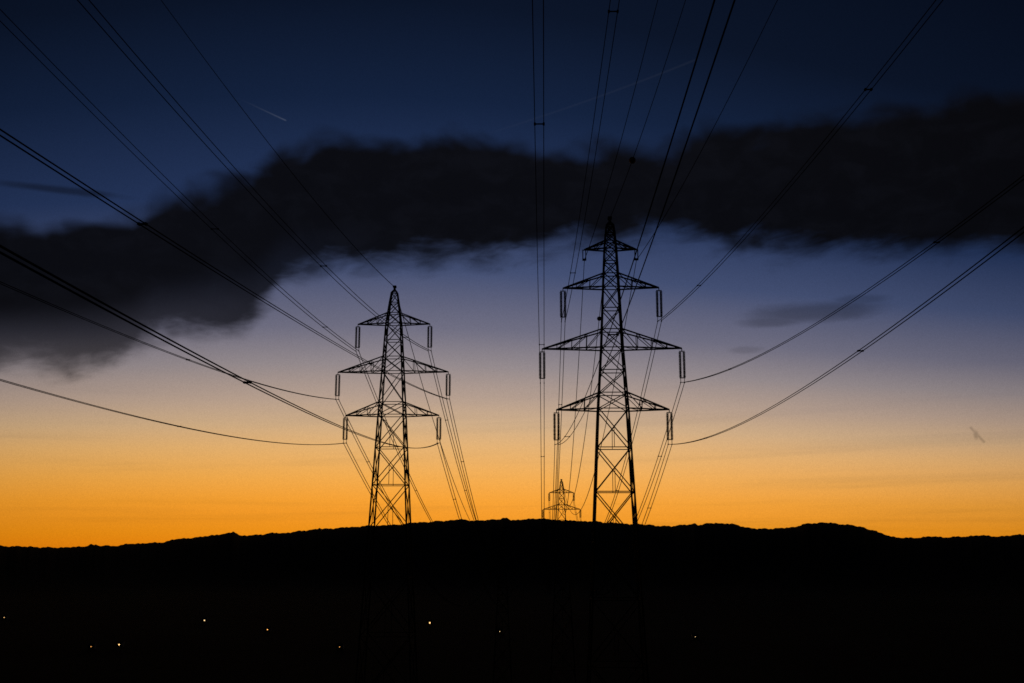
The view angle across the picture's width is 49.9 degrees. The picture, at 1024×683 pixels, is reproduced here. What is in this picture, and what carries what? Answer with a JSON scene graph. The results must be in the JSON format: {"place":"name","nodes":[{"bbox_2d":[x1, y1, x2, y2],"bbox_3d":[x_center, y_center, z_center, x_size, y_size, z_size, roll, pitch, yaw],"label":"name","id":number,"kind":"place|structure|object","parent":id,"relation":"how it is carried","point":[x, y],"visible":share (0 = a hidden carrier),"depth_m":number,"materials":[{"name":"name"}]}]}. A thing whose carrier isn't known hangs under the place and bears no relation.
{"place":"outdoors","nodes":[
{"label":"outdoors","id":0,"kind":"place"},
{"bbox_2d":[0,518,1023,682],"bbox_3d":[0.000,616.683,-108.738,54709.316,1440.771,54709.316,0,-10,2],"label":"terrain","id":1,"kind":"structure","parent":0,"point":[822,602],"depth_m":2348.90,"materials":[{"name":"black plant"}]},
{"bbox_2d":[2,615,697,648],"bbox_3d":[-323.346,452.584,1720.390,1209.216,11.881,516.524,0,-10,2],"label":"lights","id":2,"kind":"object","parent":1,"relation":"on","point":[121,643],"depth_m":1649.35,"materials":[{"name":"grey"}]},
{"bbox_2d":[335,285,450,682],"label":"tower","id":3,"kind":"structure","parent":1,"relation":"on","point":[375,473],"depth_m":147.27,"materials":[{"name":"metal"}]},
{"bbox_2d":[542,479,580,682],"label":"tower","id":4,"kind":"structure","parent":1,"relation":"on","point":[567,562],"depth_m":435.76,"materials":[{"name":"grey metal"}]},
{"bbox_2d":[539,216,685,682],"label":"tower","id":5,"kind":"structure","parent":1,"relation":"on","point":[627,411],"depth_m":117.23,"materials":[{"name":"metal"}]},
{"bbox_2d":[0,0,1023,606],"bbox_3d":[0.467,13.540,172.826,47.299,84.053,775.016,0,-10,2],"label":"conductors","id":6,"kind":"object","parent":5,"relation":"attached to","point":[554,508],"visible":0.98,"depth_m":63.01,"materials":[{"name":"metal"}]},
{"bbox_2d":[0,0,1023,547],"label":"sky","id":7,"kind":"structure","parent":0,"point":[409,124],"materials":[{"name":"multicoloured"}]},
{"bbox_2d":[597,157,635,320],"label":"marker balls","id":8,"kind":"object","parent":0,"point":[632,160],"visible":0.96,"depth_m":96.86,"materials":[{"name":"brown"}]}
]}

